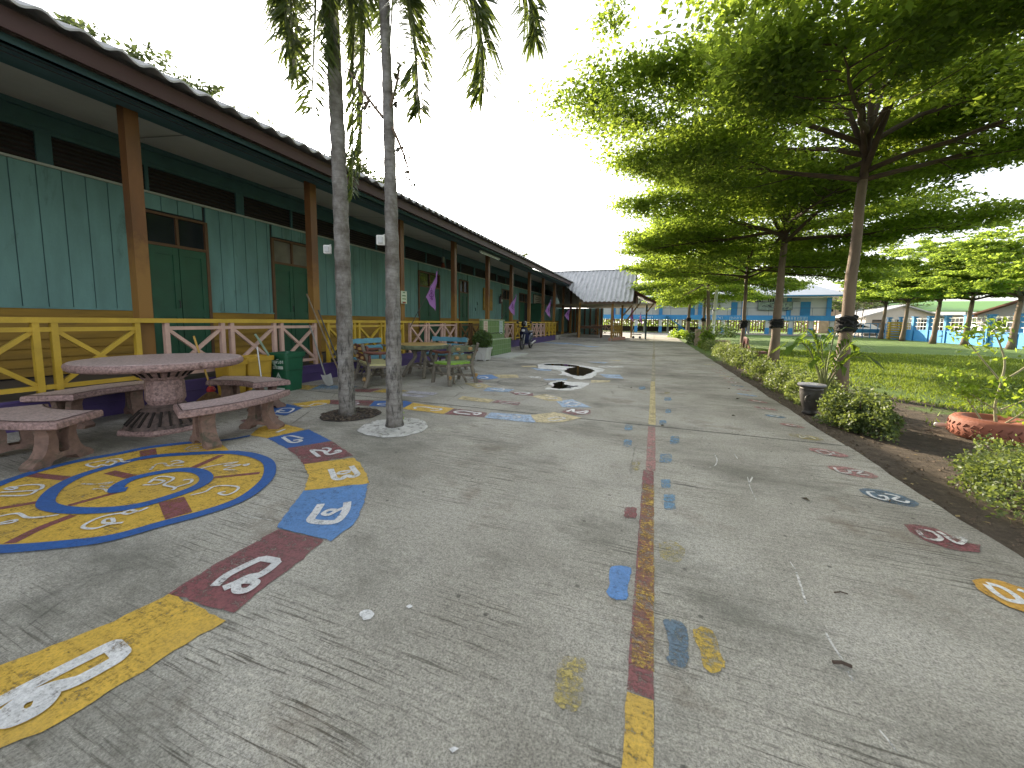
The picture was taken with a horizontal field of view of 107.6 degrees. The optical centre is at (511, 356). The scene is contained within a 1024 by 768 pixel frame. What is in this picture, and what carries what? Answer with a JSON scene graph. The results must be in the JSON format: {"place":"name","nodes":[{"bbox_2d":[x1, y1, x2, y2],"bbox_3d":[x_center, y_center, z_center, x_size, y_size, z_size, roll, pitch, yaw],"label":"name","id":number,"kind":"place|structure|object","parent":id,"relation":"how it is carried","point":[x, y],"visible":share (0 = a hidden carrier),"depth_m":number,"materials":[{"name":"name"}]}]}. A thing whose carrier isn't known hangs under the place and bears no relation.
{"place":"outdoors","nodes":[
{"label":"outdoors","id":0,"kind":"place"},
{"bbox_2d":[0,331,1023,767],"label":"pavement","id":1,"kind":"structure","parent":0,"point":[560,553],"depth_m":1.75,"materials":[{"name":"concrete"}]},
{"bbox_2d":[0,403,103,471],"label":"curved bench","id":2,"kind":"object","parent":1,"relation":"on","point":[48,435],"visible":1,"depth_m":3.16,"materials":[{"name":"pink stone"}]},
{"bbox_2d":[20,380,144,428],"bbox_3d":[-4.868,0.565,4.467,0.539,0.412,1.195,2,6,14],"label":"curved bench","id":3,"kind":"object","parent":1,"relation":"on","point":[70,398],"visible":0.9,"depth_m":4.24,"materials":[{"name":"pink stone"}]},
{"bbox_2d":[61,353,243,436],"bbox_3d":[-3.892,0.412,4.215,1.459,0.788,1.462,3,6,21],"label":"round table","id":4,"kind":"object","parent":1,"relation":"on","point":[162,376],"visible":0.91,"depth_m":4.00,"materials":[{"name":"pink stone"}]},
{"bbox_2d":[193,336,220,401],"bbox_3d":[-4.317,0.202,5.300,0.452,0.976,0.212,0,5,-3],"label":"grass broom","id":5,"kind":"object","parent":1,"relation":"on","point":[210,393],"depth_m":5.33,"materials":[{"name":"brown wicker"}]},
{"bbox_2d":[173,389,289,449],"bbox_3d":[-2.942,0.636,3.978,0.576,0.412,1.189,3,6,21],"label":"curved bench","id":6,"kind":"object","parent":1,"relation":"on","point":[202,414],"visible":1,"depth_m":3.73,"materials":[{"name":"pink stone"}]},
{"bbox_2d":[215,359,247,394],"bbox_3d":[-4.357,0.349,5.823,0.413,0.600,0.333,3,6,21],"label":"waste bin","id":7,"kind":"object","parent":1,"relation":"on","point":[239,369],"visible":0.25,"depth_m":5.72,"materials":[{"name":"yellow plastic"}]},
{"bbox_2d":[206,376,290,411],"bbox_3d":[-3.659,0.511,5.202,1.195,0.412,0.540,2,6,14],"label":"curved bench","id":8,"kind":"object","parent":1,"relation":"on","point":[229,385],"visible":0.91,"depth_m":5.12,"materials":[{"name":"pink stone"}]},
{"bbox_2d":[241,354,273,390],"bbox_3d":[-4.249,0.303,6.164,0.445,0.630,0.466,3,6,21],"label":"waste bin","id":9,"kind":"object","parent":1,"relation":"on","point":[252,367],"visible":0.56,"depth_m":6.07,"materials":[{"name":"yellow plastic"}]},
{"bbox_2d":[254,334,277,368],"bbox_3d":[-4.136,-0.086,6.309,0.344,0.598,0.038,0,5,-8],"label":"pole","id":10,"kind":"object","parent":9,"relation":"in","point":[265,350],"visible":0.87,"depth_m":6.29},
{"bbox_2d":[251,347,267,390],"bbox_3d":[-3.878,0.261,5.692,0.370,0.792,0.271,4,6,30],"label":"dustpan","id":11,"kind":"object","parent":1,"relation":"on","point":[265,388],"visible":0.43,"depth_m":5.83,"materials":[{"name":"grey plastic"}]},
{"bbox_2d":[268,351,304,390],"bbox_3d":[-3.941,0.253,6.580,0.424,0.660,0.445,2,6,15],"label":"waste bin","id":12,"kind":"object","parent":1,"relation":"on","point":[289,364],"visible":0.84,"depth_m":6.44,"materials":[{"name":"green plastic"}]},
{"bbox_2d":[255,0,381,416],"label":"palm tree","id":13,"kind":"object","parent":1,"relation":"on","point":[284,16],"visible":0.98,"depth_m":4.50,"materials":[{"name":"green plant"}]},
{"bbox_2d":[323,244,331,253],"bbox_3d":[-2.300,-1.341,4.672,0.091,0.118,0.067,0,5,-7],"label":"junction box","id":14,"kind":"object","parent":13,"relation":"attached to","point":[327,249],"visible":1,"depth_m":4.65,"materials":[{"name":"white paint"}]},
{"bbox_2d":[309,325,332,385],"bbox_3d":[-3.610,-0.033,7.117,0.214,1.117,0.695,-5,8,-45],"label":"shovel","id":15,"kind":"object","parent":1,"relation":"on","point":[328,380],"visible":1,"depth_m":7.04,"materials":[{"name":"metal"}]},
{"bbox_2d":[306,294,336,367],"bbox_3d":[-3.608,-0.347,7.237,0.790,1.712,0.036,2,6,13],"label":"pole","id":16,"kind":"object","parent":1,"relation":"on","point":[321,330],"visible":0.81,"depth_m":7.22,"materials":[{"name":"brown wood"}]},
{"bbox_2d":[318,310,337,360],"bbox_3d":[-3.580,-0.217,7.463,0.673,1.410,0.032,3,6,19],"label":"pole","id":17,"kind":"object","parent":1,"relation":"on","point":[328,335],"visible":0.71,"depth_m":7.47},
{"bbox_2d":[353,343,385,387],"bbox_3d":[-2.723,0.126,7.385,0.689,0.829,1.155,-3,6,-33],"label":"log bench","id":18,"kind":"object","parent":1,"relation":"on","point":[364,359],"visible":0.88,"depth_m":7.08,"materials":[{"name":"wood"}]},
{"bbox_2d":[353,338,385,375],"bbox_3d":[-3.123,0.017,8.430,0.722,0.840,1.119,3,6,21],"label":"log bench","id":19,"kind":"object","parent":1,"relation":"on","point":[370,340],"visible":0.18,"depth_m":8.59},
{"bbox_2d":[401,342,448,378],"bbox_3d":[-2.028,0.081,8.444,1.190,0.743,1.187,3,6,21],"label":"log table","id":20,"kind":"object","parent":1,"relation":"on","point":[414,347],"visible":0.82,"depth_m":8.21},
{"bbox_2d":[418,336,468,371],"bbox_3d":[-1.753,-0.074,9.579,1.177,0.838,0.686,4,6,28],"label":"log bench","id":21,"kind":"object","parent":1,"relation":"on","point":[453,339],"visible":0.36,"depth_m":9.58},
{"bbox_2d":[333,0,558,427],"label":"palm tree","id":22,"kind":"object","parent":1,"relation":"on","point":[481,15],"visible":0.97,"depth_m":3.84,"materials":[{"name":"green plant"}]},
{"bbox_2d":[339,60,415,187],"bbox_3d":[-1.453,-2.514,4.058,0.927,1.416,0.238,3,6,21],"label":"frond","id":23,"kind":"object","parent":22,"relation":"attached to","point":[394,104],"visible":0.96,"depth_m":4.03,"materials":[{"name":"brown plant"}]},
{"bbox_2d":[376,234,384,245],"bbox_3d":[-1.421,-1.266,4.061,0.091,0.118,0.067,0,5,-7],"label":"junction box","id":24,"kind":"object","parent":22,"relation":"attached to","point":[380,240],"visible":1,"depth_m":4.04,"materials":[{"name":"white paint"}]},
{"bbox_2d":[431,343,478,385],"bbox_3d":[-1.145,0.132,7.545,0.751,0.827,0.688,-5,8,-44],"label":"log bench","id":25,"kind":"object","parent":1,"relation":"on","point":[459,361],"visible":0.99,"depth_m":7.40,"materials":[{"name":"wood"}]},
{"bbox_2d":[473,347,492,360],"bbox_3d":[-0.945,-0.083,11.885,0.520,0.410,0.520,2,6,18],"label":"square planter","id":26,"kind":"object","parent":1,"relation":"on","point":[483,354],"visible":0.92,"depth_m":11.69,"materials":[{"name":"white concrete"}]},
{"bbox_2d":[472,329,492,347],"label":"clipped shrub","id":27,"kind":"object","parent":26,"relation":"in","point":[483,341],"visible":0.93,"depth_m":11.71,"materials":[{"name":"green plant"}]},
{"bbox_2d":[479,319,510,355],"bbox_3d":[-0.540,-0.731,14.078,0.522,1.300,2.140,3,6,21],"label":"wash basin","id":28,"kind":"object","parent":1,"relation":"on","point":[500,344],"visible":0.73,"depth_m":13.91,"materials":[{"name":"tile"}]},
{"bbox_2d":[491,352,527,358],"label":"step slab","id":29,"kind":"structure","parent":1,"relation":"on","point":[509,355],"depth_m":13.21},
{"bbox_2d":[516,321,535,349],"bbox_3d":[0.666,-0.971,17.130,0.734,1.285,1.770,3,6,21],"label":"motor scooter","id":30,"kind":"object","parent":1,"relation":"on","point":[526,335],"visible":0.99,"depth_m":16.76,"materials":[{"name":"blue plastic"}]},
{"bbox_2d":[544,269,656,340],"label":"open pavilion","id":31,"kind":"structure","parent":1,"relation":"on","point":[595,293],"depth_m":27.80,"materials":[{"name":"grey metal"}]},
{"bbox_2d":[577,326,603,337],"bbox_3d":[5.543,-1.765,26.715,1.900,0.825,0.800,3,6,21],"label":"wooden table","id":32,"kind":"object","parent":31,"relation":"on","point":[594,327],"visible":0.84,"depth_m":26.37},
{"bbox_2d":[832,660,851,667],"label":"twig","id":33,"kind":"object","parent":1,"relation":"on","point":[841,662],"visible":1,"depth_m":1.38,"materials":[{"name":"wood"}]},
{"bbox_2d":[21,0,1023,325],"label":"sky","id":34,"kind":"structure","parent":0,"point":[501,174],"materials":[{"name":"white"}]},
{"bbox_2d":[603,324,1023,557],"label":"ground","id":35,"kind":"structure","parent":0,"point":[999,527],"depth_m":4.42,"materials":[{"name":"plant"}]},
{"bbox_2d":[48,11,225,100],"bbox_3d":[-12.638,-5.083,12.619,5.782,10.051,5.156,3,6,21],"label":"background tree","id":36,"kind":"object","parent":35,"relation":"on","point":[137,55],"visible":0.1,"depth_m":10.94,"materials":[{"name":"green plant"}]},
{"bbox_2d":[233,106,298,139],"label":"background tree","id":37,"kind":"object","parent":35,"relation":"on","point":[257,112],"visible":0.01,"depth_m":15.62,"materials":[{"name":"green plant"}]},
{"bbox_2d":[0,0,580,432],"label":"school building","id":38,"kind":"structure","parent":35,"relation":"on","point":[146,208],"depth_m":6.28,"materials":[{"name":"teal wood"}]},
{"bbox_2d":[148,244,184,353],"bbox_3d":[-6.320,-0.920,6.879,0.093,2.158,0.449,3,6,21],"label":"door","id":39,"kind":"structure","parent":38,"relation":"in","point":[164,261],"depth_m":6.85,"materials":[{"name":"green paint"}]},
{"bbox_2d":[178,249,211,352],"bbox_3d":[-6.175,-0.960,7.315,0.055,2.158,0.449,3,6,21],"label":"door","id":40,"kind":"structure","parent":38,"relation":"in","point":[192,264],"depth_m":7.28,"materials":[{"name":"green paint"}]},
{"bbox_2d":[275,264,295,350],"bbox_3d":[-5.487,-1.117,9.079,0.093,2.158,0.472,3,6,21],"label":"door","id":41,"kind":"structure","parent":38,"relation":"in","point":[283,273],"depth_m":9.09,"materials":[{"name":"green paint"}]},
{"bbox_2d":[293,267,309,352],"bbox_3d":[-5.334,-1.158,9.537,0.055,2.158,0.472,3,6,21],"label":"door","id":42,"kind":"structure","parent":38,"relation":"in","point":[300,286],"depth_m":9.49,"materials":[{"name":"green paint"}]},
{"bbox_2d":[401,291,406,303],"bbox_3d":[-2.957,-1.619,10.267,0.021,0.340,0.250,3,6,21],"label":"sign","id":43,"kind":"object","parent":38,"relation":"attached to","point":[403,297],"visible":1,"depth_m":10.27,"materials":[{"name":"white"}]},
{"bbox_2d":[410,270,438,326],"bbox_3d":[-2.345,-1.664,10.566,0.308,1.681,1.167,4,6,31],"label":"pennant","id":44,"kind":"object","parent":38,"relation":"attached to","point":[430,296],"visible":1,"depth_m":10.70,"materials":[{"name":"purple fabric"}]},
{"bbox_2d":[420,286,429,341],"bbox_3d":[-3.394,-1.611,14.606,0.093,2.158,0.692,3,6,21],"label":"door","id":45,"kind":"structure","parent":38,"relation":"in","point":[425,308],"depth_m":14.54,"materials":[{"name":"green paint"}]},
{"bbox_2d":[430,289,439,341],"bbox_3d":[-3.163,-1.670,15.268,0.055,2.158,0.692,3,6,21],"label":"door","id":46,"kind":"structure","parent":38,"relation":"in","point":[434,313],"depth_m":15.32,"materials":[{"name":"green paint"}]},
{"bbox_2d":[460,293,463,336],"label":"door","id":47,"kind":"structure","parent":38,"relation":"in","point":[461,294],"depth_m":17.43,"materials":[{"name":"green paint"}]},
{"bbox_2d":[464,293,467,337],"bbox_3d":[-2.211,-1.895,17.785,0.055,2.158,0.392,3,6,21],"label":"door","id":48,"kind":"structure","parent":38,"relation":"in","point":[465,295],"depth_m":17.80,"materials":[{"name":"green paint"}]},
{"bbox_2d":[483,288,492,310],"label":"wall panel","id":49,"kind":"structure","parent":38,"relation":"attached to","point":[491,299],"depth_m":20.27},
{"bbox_2d":[502,299,506,332],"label":"door","id":50,"kind":"structure","parent":38,"relation":"in","point":[504,306],"depth_m":22.38,"materials":[{"name":"green paint"}]},
{"bbox_2d":[500,295,516,319],"bbox_3d":[-0.067,-2.133,16.491,0.279,1.364,1.546,4,6,32],"label":"pennant","id":51,"kind":"object","parent":38,"relation":"attached to","point":[511,307],"visible":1,"depth_m":16.65,"materials":[{"name":"purple fabric"}]},
{"bbox_2d":[519,302,524,326],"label":"door","id":52,"kind":"structure","parent":38,"relation":"in","point":[521,317],"depth_m":25.29,"materials":[{"name":"green paint"}]},
{"bbox_2d":[530,303,541,333],"bbox_3d":[1.688,-2.673,26.570,1.046,2.160,0.040,3,6,21],"label":"door","id":53,"kind":"structure","parent":38,"relation":"in","point":[535,307],"depth_m":26.52,"materials":[{"name":"green paint"}]},
{"bbox_2d":[533,294,541,302],"bbox_3d":[1.945,-3.919,28.529,0.056,1.500,2.120,3,6,21],"label":"notice board","id":54,"kind":"object","parent":38,"relation":"attached to","point":[537,298],"visible":0.37,"depth_m":28.33,"materials":[{"name":"brown"}]},
{"bbox_2d":[311,147,398,183],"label":"background tree","id":55,"kind":"object","parent":35,"relation":"on","point":[368,172],"visible":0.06,"depth_m":19.73,"materials":[{"name":"green plant"}]},
{"bbox_2d":[507,247,531,256],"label":"background tree","id":56,"kind":"object","parent":35,"relation":"on","point":[525,254],"visible":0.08,"depth_m":43.76,"materials":[{"name":"green plant"}]},
{"bbox_2d":[666,328,688,338],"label":"bush","id":57,"kind":"object","parent":35,"relation":"on","point":[682,333],"visible":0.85,"depth_m":32.61,"materials":[{"name":"green plant"}]},
{"bbox_2d":[685,328,697,344],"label":"bush","id":58,"kind":"object","parent":35,"relation":"on","point":[690,338],"visible":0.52,"depth_m":23.24,"materials":[{"name":"green plant"}]},
{"bbox_2d":[639,265,758,332],"bbox_3d":[15.811,-5.846,34.619,10.717,8.192,11.561,-3,7,-37],"label":"rain tree","id":59,"kind":"object","parent":35,"relation":"on","point":[685,301],"visible":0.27,"depth_m":31.94,"materials":[{"name":"green plant"}]},
{"bbox_2d":[697,325,715,347],"bbox_3d":[10.489,-1.072,20.212,0.970,1.318,1.145,3,6,21],"label":"croton","id":60,"kind":"object","parent":35,"relation":"on","point":[705,335],"visible":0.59,"depth_m":20.03,"materials":[{"name":"green plant"}]},
{"bbox_2d":[644,268,774,328],"bbox_3d":[17.521,-5.277,34.056,11.441,7.205,11.126,3,6,21],"label":"rain tree","id":61,"kind":"object","parent":35,"relation":"on","point":[764,296],"visible":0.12,"depth_m":32.26,"materials":[{"name":"green plant"}]},
{"bbox_2d":[603,319,815,332],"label":"shrubbery","id":62,"kind":"object","parent":35,"relation":"on","point":[711,323],"visible":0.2,"depth_m":56.19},
{"bbox_2d":[694,329,730,345],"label":"shrub","id":63,"kind":"object","parent":35,"relation":"on","point":[698,333],"visible":0.47,"depth_m":22.20,"materials":[{"name":"green plant"}]},
{"bbox_2d":[604,319,820,332],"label":"picket fence","id":64,"kind":"object","parent":35,"relation":"on","point":[736,321],"visible":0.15,"depth_m":54.23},
{"bbox_2d":[701,339,726,351],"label":"hedge shrub","id":65,"kind":"object","parent":35,"relation":"on","point":[707,343],"visible":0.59,"depth_m":17.93,"materials":[{"name":"green plant"}]},
{"bbox_2d":[711,285,718,333],"bbox_3d":[14.795,-3.858,27.317,0.420,5.568,0.273,3,6,21],"label":"lamp pole","id":66,"kind":"object","parent":35,"relation":"on","point":[714,308],"visible":0.62,"depth_m":27.27,"materials":[{"name":"white paint"}]},
{"bbox_2d":[699,321,738,337],"bbox_3d":[20.296,-2.686,36.971,3.565,1.674,2.593,0,5,-9],"label":"bush","id":67,"kind":"object","parent":35,"relation":"on","point":[729,330],"visible":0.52,"depth_m":36.63,"materials":[{"name":"green plant"}]},
{"bbox_2d":[710,340,742,359],"bbox_3d":[8.398,-0.307,14.741,1.218,0.711,2.951,3,6,21],"label":"hedge shrub","id":68,"kind":"object","parent":35,"relation":"on","point":[719,349],"visible":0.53,"depth_m":14.33,"materials":[{"name":"green plant"}]},
{"bbox_2d":[628,225,825,329],"bbox_3d":[13.567,-4.722,25.312,12.233,7.648,12.017,3,6,21],"label":"rain tree","id":69,"kind":"object","parent":35,"relation":"on","point":[668,285],"visible":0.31,"depth_m":24.48,"materials":[{"name":"green plant"}]},
{"bbox_2d":[722,345,761,369],"bbox_3d":[7.186,-0.032,11.551,1.136,0.723,2.842,3,6,21],"label":"hedge shrub","id":70,"kind":"object","parent":35,"relation":"on","point":[744,355],"visible":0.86,"depth_m":11.39,"materials":[{"name":"green plant"}]},
{"bbox_2d":[742,337,766,355],"bbox_3d":[9.543,-0.358,14.810,0.791,0.820,0.668,3,6,21],"label":"reclining seat","id":71,"kind":"object","parent":35,"relation":"on","point":[746,341],"visible":0.52,"depth_m":14.63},
{"bbox_2d":[741,354,789,379],"bbox_3d":[6.060,0.246,9.024,0.938,0.606,1.862,3,6,21],"label":"hedge shrub","id":72,"kind":"object","parent":35,"relation":"on","point":[757,366],"visible":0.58,"depth_m":8.85,"materials":[{"name":"green plant"}]},
{"bbox_2d":[614,203,922,349],"bbox_3d":[10.259,-3.507,16.378,11.097,6.834,11.042,3,6,21],"label":"rain tree","id":73,"kind":"object","parent":35,"relation":"on","point":[805,260],"visible":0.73,"depth_m":14.03,"materials":[{"name":"green plant"}]},
{"bbox_2d":[739,320,747,328],"bbox_3d":[9.793,-1.365,15.863,0.325,0.392,0.305,3,6,21],"label":"tied netting","id":74,"kind":"object","parent":73,"relation":"attached to","point":[743,324],"visible":1,"depth_m":15.77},
{"bbox_2d":[517,0,1023,392],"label":"rain tree","id":75,"kind":"object","parent":35,"relation":"on","point":[769,70],"visible":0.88,"depth_m":6.49,"materials":[{"name":"green plant"}]},
{"bbox_2d":[834,315,858,333],"bbox_3d":[6.532,-0.629,7.338,0.378,0.383,0.363,3,6,21],"label":"tied netting","id":76,"kind":"object","parent":75,"relation":"attached to","point":[850,322],"visible":0.97,"depth_m":7.22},
{"bbox_2d":[693,332,877,337],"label":"apron","id":77,"kind":"object","parent":35,"relation":"on","point":[801,334],"visible":0.07,"depth_m":45.34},
{"bbox_2d":[603,326,697,331],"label":"wall","id":78,"kind":"structure","parent":77,"relation":"on","point":[649,328],"depth_m":56.60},
{"bbox_2d":[603,285,842,334],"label":"blue building","id":79,"kind":"structure","parent":77,"relation":"on","point":[811,305],"depth_m":47.05,"materials":[{"name":"paint"}]},
{"bbox_2d":[731,302,737,314],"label":"door","id":80,"kind":"structure","parent":79,"relation":"in","point":[734,305],"depth_m":48.10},
{"bbox_2d":[757,301,792,309],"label":"picture board","id":81,"kind":"object","parent":79,"relation":"attached to","point":[770,305],"visible":0.76,"depth_m":46.49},
{"bbox_2d":[800,302,810,315],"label":"door","id":82,"kind":"structure","parent":79,"relation":"in","point":[805,307],"depth_m":45.46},
{"bbox_2d":[857,324,885,335],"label":"parked car","id":83,"kind":"object","parent":77,"relation":"on","point":[866,326],"visible":0.18,"depth_m":45.27,"materials":[{"name":"white paint"}]},
{"bbox_2d":[761,362,812,393],"bbox_3d":[5.513,0.394,7.567,0.875,0.600,1.629,3,6,21],"label":"hedge shrub","id":84,"kind":"object","parent":35,"relation":"on","point":[776,375],"visible":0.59,"depth_m":7.33,"materials":[{"name":"green plant"}]},
{"bbox_2d":[779,368,840,407],"bbox_3d":[5.046,0.503,6.215,0.892,0.640,1.664,3,6,21],"label":"hedge shrub","id":85,"kind":"object","parent":35,"relation":"on","point":[790,388],"visible":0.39,"depth_m":6.35,"materials":[{"name":"green plant"}]},
{"bbox_2d":[797,382,826,414],"bbox_3d":[4.380,0.620,5.500,0.344,0.447,0.344,3,6,21],"label":"urn","id":86,"kind":"object","parent":35,"relation":"on","point":[810,393],"visible":0.96,"depth_m":5.42,"materials":[{"name":"ceramic"}]},
{"bbox_2d":[771,327,883,394],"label":"young palm","id":87,"kind":"object","parent":86,"relation":"in","point":[822,375],"visible":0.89,"depth_m":5.55,"materials":[{"name":"green plant"}]},
{"bbox_2d":[604,33,1023,363],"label":"rain tree","id":88,"kind":"object","parent":35,"relation":"on","point":[913,217],"visible":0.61,"depth_m":10.16,"materials":[{"name":"green plant"}]},
{"bbox_2d":[768,318,783,327],"bbox_3d":[8.844,-1.106,12.570,0.474,0.350,0.432,3,6,21],"label":"tied netting","id":89,"kind":"object","parent":88,"relation":"attached to","point":[776,323],"visible":0.99,"depth_m":12.43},
{"bbox_2d":[806,289,863,332],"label":"apartment house","id":90,"kind":"structure","parent":35,"relation":"on","point":[824,325],"depth_m":59.90,"materials":[{"name":"paint"}]},
{"bbox_2d":[812,380,906,443],"bbox_3d":[4.382,0.622,4.740,0.895,0.634,1.182,7,8,50],"label":"hedge shrub","id":91,"kind":"object","parent":35,"relation":"on","point":[859,412],"visible":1,"depth_m":4.55,"materials":[{"name":"green plant"}]},
{"bbox_2d":[705,348,1023,426],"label":"grass","id":92,"kind":"structure","parent":35,"relation":"on","point":[894,364],"depth_m":10.46,"materials":[{"name":"plant"}]},
{"bbox_2d":[713,358,1023,548],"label":"soil clods","id":93,"kind":"object","parent":35,"relation":"on","point":[990,524],"visible":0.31,"depth_m":3.73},
{"bbox_2d":[854,323,885,337],"bbox_3d":[38.147,-2.753,39.958,2.540,1.570,0.060,3,6,21],"label":"blue gate fence","id":94,"kind":"object","parent":35,"relation":"on","point":[869,331],"visible":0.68,"depth_m":39.95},
{"bbox_2d":[739,376,1018,522],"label":"leaf litter","id":95,"kind":"object","parent":35,"relation":"on","point":[908,457],"visible":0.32,"depth_m":3.29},
{"bbox_2d":[832,289,932,310],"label":"background tree","id":96,"kind":"object","parent":35,"relation":"on","point":[869,305],"visible":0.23,"depth_m":50.89,"materials":[{"name":"green plant"}]},
{"bbox_2d":[831,248,946,338],"bbox_3d":[37.368,-6.150,36.863,9.316,8.921,9.963,3,6,21],"label":"rain tree","id":97,"kind":"object","parent":35,"relation":"on","point":[862,295],"visible":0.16,"depth_m":37.08,"materials":[{"name":"green plant"}]},
{"bbox_2d":[835,305,943,335],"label":"gabled house","id":98,"kind":"structure","parent":35,"relation":"on","point":[875,315],"depth_m":45.37,"materials":[{"name":"white"}]},
{"bbox_2d":[886,322,909,338],"bbox_3d":[37.666,-2.509,36.614,1.500,1.700,0.548,3,6,25],"label":"slatted box","id":99,"kind":"object","parent":35,"relation":"on","point":[889,330],"visible":0.62,"depth_m":36.55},
{"bbox_2d":[857,242,961,340],"bbox_3d":[34.737,-5.549,32.568,8.084,8.474,7.914,3,6,21],"label":"rain tree","id":100,"kind":"object","parent":35,"relation":"on","point":[873,288],"visible":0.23,"depth_m":32.67,"materials":[{"name":"green plant"}]},
{"bbox_2d":[846,0,1023,37],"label":"rain tree","id":101,"kind":"object","parent":35,"relation":"on","point":[861,14],"visible":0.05,"depth_m":4.86,"materials":[{"name":"green plant"}]},
{"bbox_2d":[875,231,1009,343],"bbox_3d":[32.585,-5.014,28.371,7.986,8.152,7.896,3,6,21],"label":"rain tree","id":102,"kind":"object","parent":35,"relation":"on","point":[906,290],"visible":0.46,"depth_m":28.09,"materials":[{"name":"green plant"}]},
{"bbox_2d":[877,301,1011,329],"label":"green roofed shed","id":103,"kind":"structure","parent":35,"relation":"on","point":[955,306],"depth_m":47.12,"materials":[{"name":"white paint"}]},
{"bbox_2d":[885,313,1023,348],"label":"boundary wall","id":104,"kind":"structure","parent":35,"relation":"on","point":[913,334],"depth_m":30.07,"materials":[{"name":"blue paint"}]},
{"bbox_2d":[902,234,1023,345],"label":"rain tree","id":105,"kind":"object","parent":35,"relation":"on","point":[941,265],"visible":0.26,"depth_m":26.60,"materials":[{"name":"green plant"}]},
{"bbox_2d":[920,219,1023,349],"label":"rain tree","id":106,"kind":"object","parent":35,"relation":"on","point":[1012,281],"visible":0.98,"depth_m":22.32,"materials":[{"name":"green plant"}]},
{"bbox_2d":[944,430,1023,521],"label":"hedge shrub","id":107,"kind":"object","parent":35,"relation":"on","point":[1005,465],"visible":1,"depth_m":2.82,"materials":[{"name":"green plant"}]},
{"bbox_2d":[946,412,1023,446],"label":"tyre planter","id":108,"kind":"object","parent":35,"relation":"on","point":[964,424],"visible":0.91,"depth_m":4.30,"materials":[{"name":"rubber"}]},
{"bbox_2d":[935,316,1023,423],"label":"tree","id":109,"kind":"object","parent":108,"relation":"on","point":[967,389],"visible":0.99,"depth_m":4.38,"materials":[{"name":"green plant"}]},
{"bbox_2d":[963,300,1023,330],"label":"gabled house","id":110,"kind":"structure","parent":35,"relation":"on","point":[1006,309],"depth_m":33.34,"materials":[{"name":"white"}]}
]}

